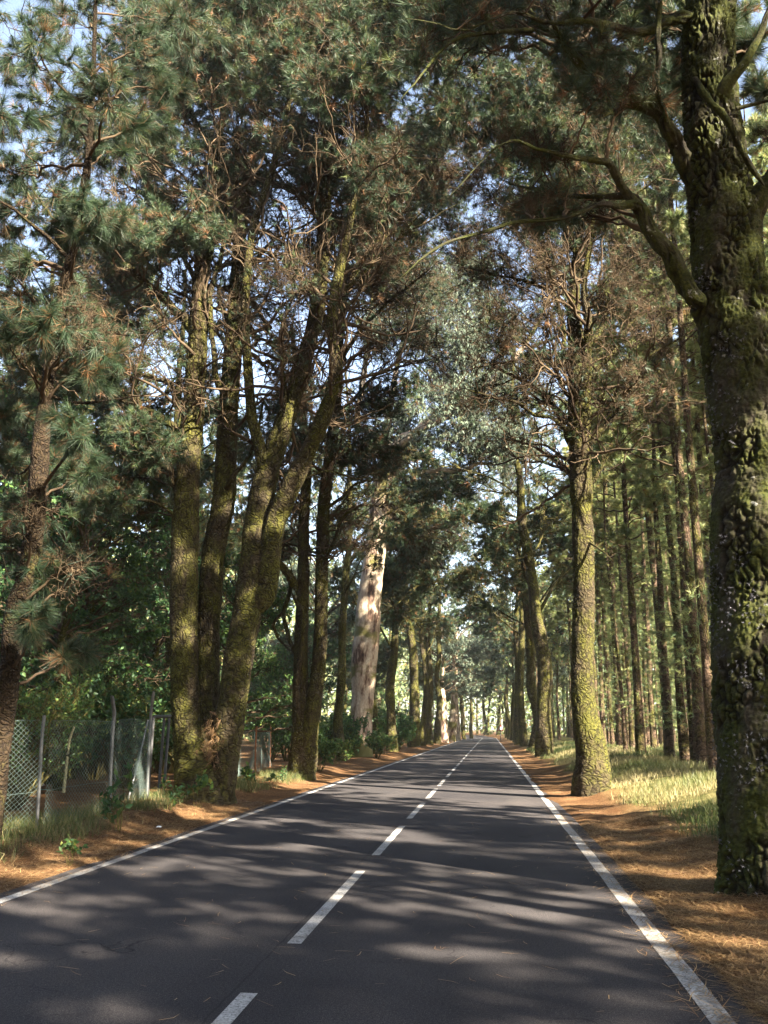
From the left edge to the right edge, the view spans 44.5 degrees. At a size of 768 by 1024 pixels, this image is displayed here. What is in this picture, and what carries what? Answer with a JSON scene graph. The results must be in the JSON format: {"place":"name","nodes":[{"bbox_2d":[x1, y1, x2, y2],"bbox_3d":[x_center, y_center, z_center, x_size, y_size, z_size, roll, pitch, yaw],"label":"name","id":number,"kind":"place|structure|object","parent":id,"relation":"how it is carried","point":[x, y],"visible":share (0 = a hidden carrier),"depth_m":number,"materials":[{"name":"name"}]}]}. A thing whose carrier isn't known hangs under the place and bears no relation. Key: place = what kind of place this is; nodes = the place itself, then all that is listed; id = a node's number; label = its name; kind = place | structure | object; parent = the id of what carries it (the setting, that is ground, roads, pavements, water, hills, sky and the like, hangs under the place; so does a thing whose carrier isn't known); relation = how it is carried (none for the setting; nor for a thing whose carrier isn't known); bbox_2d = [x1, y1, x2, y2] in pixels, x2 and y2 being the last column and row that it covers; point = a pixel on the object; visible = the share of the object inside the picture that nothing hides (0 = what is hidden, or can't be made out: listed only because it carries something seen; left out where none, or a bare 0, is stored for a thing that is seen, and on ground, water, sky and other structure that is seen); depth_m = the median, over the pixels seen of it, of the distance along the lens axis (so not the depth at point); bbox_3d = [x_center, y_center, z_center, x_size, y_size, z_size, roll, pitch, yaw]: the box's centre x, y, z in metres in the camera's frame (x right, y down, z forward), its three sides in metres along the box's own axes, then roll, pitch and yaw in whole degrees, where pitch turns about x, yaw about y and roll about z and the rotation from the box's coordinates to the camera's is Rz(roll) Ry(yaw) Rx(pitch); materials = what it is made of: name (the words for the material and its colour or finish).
{"place":"outdoors","nodes":[
{"label":"outdoors","id":0,"kind":"place"},
{"bbox_2d":[0,767,307,863],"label":"verge grass","id":1,"kind":"structure","parent":0,"point":[45,827],"depth_m":14.88,"materials":[{"name":"green plant"}]},
{"bbox_2d":[0,735,766,1023],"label":"road","id":2,"kind":"structure","parent":0,"point":[485,787],"depth_m":7.93,"materials":[{"name":"grey asphalt"}]},
{"bbox_2d":[0,738,735,1023],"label":"road markings","id":3,"kind":"object","parent":2,"relation":"on","point":[235,1007],"visible":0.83,"depth_m":8.77,"materials":[{"name":"paint"}]},
{"bbox_2d":[0,730,767,1023],"bbox_3d":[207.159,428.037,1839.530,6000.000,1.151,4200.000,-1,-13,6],"label":"ground","id":4,"kind":"structure","parent":0,"point":[554,782],"depth_m":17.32,"materials":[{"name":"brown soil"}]},
{"bbox_2d":[0,380,77,725],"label":"broadleaf tree","id":5,"kind":"object","parent":4,"relation":"on","point":[8,583],"visible":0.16,"depth_m":24.16,"materials":[{"name":"green plant"}]},
{"bbox_2d":[4,668,110,810],"bbox_3d":[-7.066,4.240,18.325,2.948,3.160,3.530,-2,-13,8],"label":"overhanging bush","id":6,"kind":"object","parent":4,"relation":"on","point":[69,710],"visible":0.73,"depth_m":18.39,"materials":[{"name":"green plant"}]},
{"bbox_2d":[8,665,132,796],"bbox_3d":[-8.763,5.174,22.576,3.808,3.306,4.455,-9,-16,35],"label":"overhanging bush","id":7,"kind":"object","parent":4,"relation":"on","point":[87,690],"visible":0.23,"depth_m":22.66,"materials":[{"name":"green plant"}]},
{"bbox_2d":[56,834,88,865],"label":"sapling","id":8,"kind":"object","parent":4,"relation":"on","point":[69,845],"visible":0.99,"depth_m":11.31,"materials":[{"name":"green plant"}]},
{"bbox_2d":[0,499,148,701],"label":"broadleaf tree","id":9,"kind":"object","parent":4,"relation":"on","point":[100,622],"visible":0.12,"depth_m":31.71,"materials":[{"name":"green plant"}]},
{"bbox_2d":[3,691,154,831],"bbox_3d":[-5.853,3.592,13.431,1.236,2.588,14.507,-2,-13,10],"label":"wire fence","id":10,"kind":"object","parent":4,"relation":"on","point":[110,757],"visible":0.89,"depth_m":16.28,"materials":[{"name":"metal"}]},
{"bbox_2d":[0,193,189,783],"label":"mossy avenue tree","id":11,"kind":"object","parent":4,"relation":"on","point":[26,443],"visible":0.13,"depth_m":29.11,"materials":[{"name":"green plant"}]},
{"bbox_2d":[46,666,144,779],"bbox_3d":[-9.170,6.859,30.483,4.060,3.635,3.392,1,-13,-3],"label":"overhanging bush","id":12,"kind":"object","parent":4,"relation":"on","point":[96,768],"visible":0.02,"depth_m":29.78,"materials":[{"name":"green plant"}]},
{"bbox_2d":[0,393,201,790],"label":"broadleaf tree","id":13,"kind":"object","parent":4,"relation":"on","point":[152,631],"visible":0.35,"depth_m":26.01,"materials":[{"name":"green plant"}]},
{"bbox_2d":[0,415,204,778],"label":"broadleaf tree","id":14,"kind":"object","parent":4,"relation":"on","point":[163,536],"visible":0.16,"depth_m":30.51,"materials":[{"name":"green plant"}]},
{"bbox_2d":[0,268,212,773],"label":"mossy avenue tree","id":15,"kind":"object","parent":4,"relation":"on","point":[106,406],"visible":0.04,"depth_m":34.99,"materials":[{"name":"green plant"}]},
{"bbox_2d":[48,664,173,787],"bbox_3d":[-6.842,5.873,25.535,4.455,3.306,3.808,4,-14,-15],"label":"overhanging bush","id":16,"kind":"object","parent":4,"relation":"on","point":[160,704],"visible":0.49,"depth_m":25.09,"materials":[{"name":"green plant"}]},
{"bbox_2d":[99,762,135,831],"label":"sapling","id":17,"kind":"object","parent":4,"relation":"on","point":[111,803],"visible":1,"depth_m":14.54,"materials":[{"name":"green plant"}]},
{"bbox_2d":[0,0,245,837],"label":"long needled pine tree","id":18,"kind":"object","parent":4,"relation":"on","point":[51,336],"visible":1,"depth_m":13.87,"materials":[{"name":"green plant"}]},
{"bbox_2d":[53,385,245,695],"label":"mossy avenue tree","id":19,"kind":"object","parent":4,"relation":"on","point":[207,496],"visible":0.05,"depth_m":54.17,"materials":[{"name":"green plant"}]},
{"bbox_2d":[130,668,173,773],"bbox_3d":[-8.046,7.838,35.345,4.451,3.985,3.718,3,-13,-12],"label":"overhanging bush","id":20,"kind":"object","parent":4,"relation":"on","point":[170,768],"visible":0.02,"depth_m":34.48,"materials":[{"name":"green plant"}]},
{"bbox_2d":[148,715,171,795],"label":"steel gate","id":21,"kind":"structure","parent":4,"relation":"on","point":[164,717],"depth_m":22.10,"materials":[{"name":"grey metal"}]},
{"bbox_2d":[64,253,264,763],"bbox_3d":[-9.894,-0.817,42.458,10.374,24.852,12.250,4,-14,-16],"label":"mossy avenue tree","id":22,"kind":"object","parent":4,"relation":"on","point":[209,476],"visible":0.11,"depth_m":43.73,"materials":[{"name":"green plant"}]},
{"bbox_2d":[106,570,232,757],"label":"broadleaf tree","id":23,"kind":"object","parent":4,"relation":"on","point":[157,644],"visible":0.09,"depth_m":47.90,"materials":[{"name":"green plant"}]},
{"bbox_2d":[179,769,215,807],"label":"sapling","id":24,"kind":"object","parent":4,"relation":"on","point":[202,781],"visible":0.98,"depth_m":19.02,"materials":[{"name":"green plant"}]},
{"bbox_2d":[118,448,289,605],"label":"mossy avenue tree","id":25,"kind":"object","parent":4,"relation":"on","point":[237,507],"visible":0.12,"depth_m":53.58,"materials":[{"name":"green plant"}]},
{"bbox_2d":[2,0,491,804],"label":"mossy pine tree","id":26,"kind":"object","parent":4,"relation":"on","point":[318,60],"visible":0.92,"depth_m":22.24,"materials":[{"name":"green plant"}]},
{"bbox_2d":[164,547,331,739],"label":"broadleaf tree","id":27,"kind":"object","parent":4,"relation":"on","point":[262,666],"visible":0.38,"depth_m":34.36,"materials":[{"name":"green plant"}]},
{"bbox_2d":[238,726,271,776],"bbox_3d":[-4.615,8.474,33.158,0.486,1.916,13.164,0,-13,0],"label":"wire fence","id":28,"kind":"object","parent":4,"relation":"on","point":[254,754],"visible":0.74,"depth_m":33.91,"materials":[{"name":"metal"}]},
{"bbox_2d":[219,574,291,724],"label":"broadleaf tree","id":29,"kind":"object","parent":4,"relation":"on","point":[266,690],"visible":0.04,"depth_m":54.73,"materials":[{"name":"green plant"}]},
{"bbox_2d":[248,718,290,761],"bbox_3d":[-5.741,11.402,47.252,2.497,2.312,2.350,-7,-15,27],"label":"leafy shrub","id":30,"kind":"object","parent":4,"relation":"on","point":[280,741],"visible":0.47,"depth_m":46.87,"materials":[{"name":"green plant"}]},
{"bbox_2d":[247,643,293,749],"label":"broadleaf tree","id":31,"kind":"object","parent":4,"relation":"on","point":[283,649],"visible":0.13,"depth_m":73.75,"materials":[{"name":"green plant"}]},
{"bbox_2d":[222,524,326,662],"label":"mossy avenue tree","id":32,"kind":"object","parent":4,"relation":"on","point":[282,635],"visible":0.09,"depth_m":81.13,"materials":[{"name":"green plant"}]},
{"bbox_2d":[249,611,353,727],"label":"broadleaf tree","id":33,"kind":"object","parent":4,"relation":"on","point":[333,651],"visible":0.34,"depth_m":74.80,"materials":[{"name":"green plant"}]},
{"bbox_2d":[257,482,390,721],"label":"eucalyptus tree","id":34,"kind":"object","parent":4,"relation":"on","point":[351,616],"visible":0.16,"depth_m":75.73,"materials":[{"name":"green plant"}]},
{"bbox_2d":[317,731,342,771],"bbox_3d":[-2.467,8.642,34.300,1.782,1.709,1.554,9,-16,-33],"label":"leafy shrub","id":35,"kind":"object","parent":4,"relation":"on","point":[324,747],"visible":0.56,"depth_m":34.20,"materials":[{"name":"green plant"}]},
{"bbox_2d":[327,737,355,763],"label":"leafy shrub","id":36,"kind":"object","parent":4,"relation":"on","point":[349,754],"visible":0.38,"depth_m":41.60,"materials":[{"name":"green plant"}]},
{"bbox_2d":[320,711,369,753],"bbox_3d":[-2.116,11.630,48.955,2.652,2.609,2.817,5,-14,-21],"label":"leafy shrub","id":37,"kind":"object","parent":4,"relation":"on","point":[352,731],"visible":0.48,"depth_m":48.71,"materials":[{"name":"green plant"}]},
{"bbox_2d":[204,98,486,780],"bbox_3d":[-0.483,-5.092,37.782,10.344,30.690,17.543,-1,-13,6],"label":"mossy pine tree","id":38,"kind":"object","parent":4,"relation":"on","point":[362,458],"visible":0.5,"depth_m":32.08,"materials":[{"name":"green plant"}]},
{"bbox_2d":[326,604,387,691],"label":"mossy avenue tree","id":39,"kind":"object","parent":4,"relation":"on","point":[380,684],"visible":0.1,"depth_m":118.09,"materials":[{"name":"green plant"}]},
{"bbox_2d":[268,365,453,760],"bbox_3d":[-0.703,2.281,47.431,9.894,20.934,6.987,-4,-14,17],"label":"mossy avenue tree","id":40,"kind":"object","parent":4,"relation":"on","point":[385,536],"visible":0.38,"depth_m":46.34,"materials":[{"name":"green plant"}]},
{"bbox_2d":[27,501,700,742],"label":"distant woods","id":41,"kind":"object","parent":4,"relation":"on","point":[528,709],"visible":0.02,"depth_m":198.74,"materials":[{"name":"green plant"}]},
{"bbox_2d":[364,725,392,758],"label":"leafy shrub","id":42,"kind":"object","parent":4,"relation":"on","point":[374,742],"visible":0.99,"depth_m":50.55,"materials":[{"name":"green plant"}]},
{"bbox_2d":[314,412,445,753],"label":"mossy avenue tree","id":43,"kind":"object","parent":4,"relation":"on","point":[419,588],"visible":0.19,"depth_m":61.43,"materials":[{"name":"green plant"}]},
{"bbox_2d":[378,712,416,750],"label":"leafy shrub","id":44,"kind":"object","parent":4,"relation":"on","point":[407,733],"visible":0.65,"depth_m":66.56,"materials":[{"name":"green plant"}]},
{"bbox_2d":[309,423,486,751],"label":"mossy avenue tree","id":45,"kind":"object","parent":4,"relation":"on","point":[398,614],"visible":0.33,"depth_m":65.16,"materials":[{"name":"green plant"}]},
{"bbox_2d":[312,474,499,746],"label":"mossy avenue tree","id":46,"kind":"object","parent":4,"relation":"on","point":[414,697],"visible":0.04,"depth_m":84.65,"materials":[{"name":"green wood"}]},
{"bbox_2d":[378,604,448,689],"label":"mossy avenue tree","id":47,"kind":"object","parent":4,"relation":"on","point":[441,682],"visible":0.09,"depth_m":118.94,"materials":[{"name":"green plant"}]},
{"bbox_2d":[380,554,452,744],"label":"mossy avenue tree","id":48,"kind":"object","parent":4,"relation":"on","point":[429,733],"visible":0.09,"depth_m":98.40,"materials":[{"name":"green wood"}]},
{"bbox_2d":[380,520,463,745],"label":"mossy avenue tree","id":49,"kind":"object","parent":4,"relation":"on","point":[447,626],"visible":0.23,"depth_m":90.89,"materials":[{"name":"green plant"}]},
{"bbox_2d":[346,575,511,743],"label":"mossy avenue tree","id":50,"kind":"object","parent":4,"relation":"on","point":[383,659],"visible":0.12,"depth_m":106.95,"materials":[{"name":"green plant"}]},
{"bbox_2d":[400,597,489,742],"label":"eucalyptus tree","id":51,"kind":"object","parent":4,"relation":"on","point":[454,677],"visible":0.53,"depth_m":119.12,"materials":[{"name":"green plant"}]},
{"bbox_2d":[418,631,489,740],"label":"eucalyptus tree","id":52,"kind":"object","parent":4,"relation":"on","point":[474,696],"visible":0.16,"depth_m":147.72,"materials":[{"name":"green plant"}]},
{"bbox_2d":[398,597,513,741],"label":"eucalyptus tree","id":53,"kind":"object","parent":4,"relation":"on","point":[454,711],"visible":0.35,"depth_m":130.84,"materials":[{"name":"green plant"}]},
{"bbox_2d":[350,236,565,756],"bbox_3d":[6.292,0.269,67.298,15.670,33.802,35.064,-1,-13,6],"label":"eucalyptus tree","id":54,"kind":"object","parent":4,"relation":"on","point":[365,648],"visible":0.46,"depth_m":54.79,"materials":[{"name":"green plant"}]},
{"bbox_2d":[434,646,490,738],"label":"mossy avenue tree","id":55,"kind":"object","parent":4,"relation":"on","point":[484,679],"visible":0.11,"depth_m":166.98,"materials":[{"name":"green plant"}]},
{"bbox_2d":[385,453,572,750],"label":"mossy avenue tree","id":56,"kind":"object","parent":4,"relation":"on","point":[484,552],"visible":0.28,"depth_m":69.28,"materials":[{"name":"green plant"}]},
{"bbox_2d":[479,644,514,737],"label":"mossy avenue tree","id":57,"kind":"object","parent":4,"relation":"on","point":[496,680],"visible":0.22,"depth_m":171.63,"materials":[{"name":"green plant"}]},
{"bbox_2d":[453,469,546,744],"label":"mossy avenue tree","id":58,"kind":"object","parent":4,"relation":"on","point":[504,603],"visible":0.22,"depth_m":97.91,"materials":[{"name":"green plant"}]},
{"bbox_2d":[445,415,572,746],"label":"mossy avenue tree","id":59,"kind":"object","parent":4,"relation":"on","point":[523,737],"visible":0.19,"depth_m":82.79,"materials":[{"name":"green plant"}]},
{"bbox_2d":[459,580,571,741],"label":"mossy avenue tree","id":60,"kind":"object","parent":4,"relation":"on","point":[506,641],"visible":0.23,"depth_m":116.97,"materials":[{"name":"green plant"}]},
{"bbox_2d":[388,343,646,756],"bbox_3d":[7.054,1.282,55.457,12.758,26.436,14.032,-12,-18,42],"label":"mossy avenue tree","id":61,"kind":"object","parent":4,"relation":"on","point":[488,516],"visible":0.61,"depth_m":54.59,"materials":[{"name":"green plant"}]},
{"bbox_2d":[478,607,560,739],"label":"mossy avenue tree","id":62,"kind":"object","parent":4,"relation":"on","point":[502,661],"visible":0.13,"depth_m":136.71,"materials":[{"name":"green plant"}]},
{"bbox_2d":[488,593,555,738],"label":"mossy avenue tree","id":63,"kind":"object","parent":4,"relation":"on","point":[507,707],"visible":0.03,"depth_m":149.15,"materials":[{"name":"brown wood"}]},
{"bbox_2d":[503,593,570,688],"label":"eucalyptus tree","id":64,"kind":"object","parent":4,"relation":"on","point":[562,683],"visible":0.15,"depth_m":123.97,"materials":[{"name":"green plant"}]},
{"bbox_2d":[534,559,563,739],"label":"plantation pine tree","id":65,"kind":"object","parent":4,"relation":"on","point":[557,650],"visible":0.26,"depth_m":96.48,"materials":[{"name":"green plant"}]},
{"bbox_2d":[396,0,705,796],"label":"mossy pine tree","id":66,"kind":"object","parent":4,"relation":"on","point":[520,97],"visible":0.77,"depth_m":24.26,"materials":[{"name":"green plant"}]},
{"bbox_2d":[538,578,572,739],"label":"plantation pine tree","id":67,"kind":"object","parent":4,"relation":"on","point":[558,706],"visible":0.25,"depth_m":102.02,"materials":[{"name":"green plant"}]},
{"bbox_2d":[542,512,595,740],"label":"plantation pine tree","id":68,"kind":"object","parent":4,"relation":"on","point":[554,622],"visible":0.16,"depth_m":88.39,"materials":[{"name":"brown plant"}]},
{"bbox_2d":[374,0,767,897],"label":"leaning pine tree","id":69,"kind":"object","parent":4,"relation":"on","point":[700,68],"visible":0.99,"depth_m":10.04,"materials":[{"name":"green plant"}]},
{"bbox_2d":[552,432,603,699],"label":"plantation pine tree","id":70,"kind":"object","parent":4,"relation":"on","point":[568,545],"visible":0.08,"depth_m":65.53,"materials":[{"name":"brown plant"}]},
{"bbox_2d":[547,445,621,737],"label":"plantation pine tree","id":71,"kind":"object","parent":4,"relation":"on","point":[559,510],"visible":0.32,"depth_m":56.29,"materials":[{"name":"brown plant"}]},
{"bbox_2d":[568,369,614,743],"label":"plantation pine tree","id":72,"kind":"object","parent":4,"relation":"on","point":[601,695],"visible":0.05,"depth_m":60.16,"materials":[{"name":"brown plant"}]},
{"bbox_2d":[551,365,633,749],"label":"plantation pine tree","id":73,"kind":"object","parent":4,"relation":"on","point":[601,503],"visible":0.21,"depth_m":45.85,"materials":[{"name":"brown plant"}]},
{"bbox_2d":[550,352,664,746],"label":"plantation pine tree","id":74,"kind":"object","parent":4,"relation":"on","point":[619,738],"visible":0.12,"depth_m":57.24,"materials":[{"name":"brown plant"}]},
{"bbox_2d":[592,402,635,744],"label":"plantation pine tree","id":75,"kind":"object","parent":4,"relation":"on","point":[611,730],"visible":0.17,"depth_m":60.08,"materials":[{"name":"brown plant"}]},
{"bbox_2d":[591,351,646,746],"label":"plantation pine tree","id":76,"kind":"object","parent":4,"relation":"on","point":[596,490],"visible":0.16,"depth_m":51.68,"materials":[{"name":"brown plant"}]},
{"bbox_2d":[551,256,691,753],"bbox_3d":[10.043,-1.130,39.263,5.428,22.729,5.060,-12,-18,42],"label":"plantation pine tree","id":77,"kind":"object","parent":4,"relation":"on","point":[638,718],"visible":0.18,"depth_m":38.14,"materials":[{"name":"brown plant"}]},
{"bbox_2d":[558,303,688,727],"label":"plantation pine tree","id":78,"kind":"object","parent":4,"relation":"on","point":[604,476],"visible":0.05,"depth_m":43.88,"materials":[{"name":"green plant"}]},
{"bbox_2d":[591,401,670,744],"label":"plantation pine tree","id":79,"kind":"object","parent":4,"relation":"on","point":[622,643],"visible":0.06,"depth_m":60.46,"materials":[{"name":"green plant"}]},
{"bbox_2d":[593,436,674,746],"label":"plantation pine tree","id":80,"kind":"object","parent":4,"relation":"on","point":[615,503],"visible":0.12,"depth_m":50.87,"materials":[{"name":"green plant"}]},
{"bbox_2d":[595,434,677,746],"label":"plantation pine tree","id":81,"kind":"object","parent":4,"relation":"on","point":[635,523],"visible":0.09,"depth_m":59.82,"materials":[{"name":"green plant"}]},
{"bbox_2d":[564,160,710,762],"bbox_3d":[9.084,-1.877,31.469,5.816,20.821,5.249,-6,-14,24],"label":"plantation pine tree","id":82,"kind":"object","parent":4,"relation":"on","point":[679,540],"visible":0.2,"depth_m":30.90,"materials":[{"name":"brown plant"}]},
{"bbox_2d":[597,434,679,745],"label":"plantation pine tree","id":83,"kind":"object","parent":4,"relation":"on","point":[632,516],"visible":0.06,"depth_m":59.82,"materials":[{"name":"green plant"}]},
{"bbox_2d":[599,250,684,752],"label":"plantation pine tree","id":84,"kind":"object","parent":4,"relation":"on","point":[651,552],"visible":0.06,"depth_m":40.69,"materials":[{"name":"brown plant"}]},
{"bbox_2d":[591,269,703,756],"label":"plantation pine tree","id":85,"kind":"object","parent":4,"relation":"on","point":[669,748],"visible":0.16,"depth_m":35.89,"materials":[{"name":"brown plant"}]},
{"bbox_2d":[614,348,687,748],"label":"plantation pine tree","id":86,"kind":"object","parent":4,"relation":"on","point":[653,741],"visible":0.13,"depth_m":50.10,"materials":[{"name":"brown plant"}]},
{"bbox_2d":[592,231,712,760],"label":"plantation pine tree","id":87,"kind":"object","parent":4,"relation":"on","point":[683,744],"visible":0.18,"depth_m":31.72,"materials":[{"name":"brown plant"}]},
{"bbox_2d":[597,50,715,763],"bbox_3d":[9.184,-3.829,29.923,5.035,23.870,4.694,-2,-13,8],"label":"plantation pine tree","id":88,"kind":"object","parent":4,"relation":"on","point":[698,710],"visible":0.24,"depth_m":29.25,"materials":[{"name":"green plant"}]},
{"bbox_2d":[616,250,709,729],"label":"plantation pine tree","id":89,"kind":"object","parent":4,"relation":"on","point":[673,524],"visible":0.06,"depth_m":35.85,"materials":[{"name":"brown plant"}]},
{"bbox_2d":[614,1,716,771],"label":"plantation pine tree","id":90,"kind":"object","parent":4,"relation":"on","point":[675,220],"visible":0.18,"depth_m":24.95,"materials":[{"name":"green plant"}]},
{"bbox_2d":[623,207,710,761],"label":"plantation pine tree","id":91,"kind":"object","parent":4,"relation":"on","point":[689,708],"visible":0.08,"depth_m":30.48,"materials":[{"name":"brown plant"}]},
{"bbox_2d":[636,419,702,720],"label":"plantation pine tree","id":92,"kind":"object","parent":4,"relation":"on","point":[652,613],"visible":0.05,"depth_m":60.09,"materials":[{"name":"green plant"}]},
{"bbox_2d":[633,188,714,670],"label":"plantation pine tree","id":93,"kind":"object","parent":4,"relation":"on","point":[653,495],"visible":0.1,"depth_m":34.01,"materials":[{"name":"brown plant"}]},
{"bbox_2d":[643,296,713,669],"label":"plantation pine tree","id":94,"kind":"object","parent":4,"relation":"on","point":[701,411],"visible":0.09,"depth_m":31.74,"materials":[{"name":"brown plant"}]},
{"bbox_2d":[739,0,767,263],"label":"plantation pine tree","id":95,"kind":"object","parent":4,"relation":"on","point":[756,180],"visible":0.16,"depth_m":33.42,"materials":[{"name":"green plant"}]},
{"bbox_2d":[743,0,767,247],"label":"plantation pine tree","id":96,"kind":"object","parent":4,"relation":"on","point":[760,159],"visible":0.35,"depth_m":22.72,"materials":[{"name":"green plant"}]},
{"bbox_2d":[0,0,767,729],"label":"sky","id":97,"kind":"structure","parent":0,"point":[14,4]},
{"bbox_2d":[527,741,719,842],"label":"tall grass","id":98,"kind":"structure","parent":0,"point":[646,760],"depth_m":22.14,"materials":[{"name":"green plant"}]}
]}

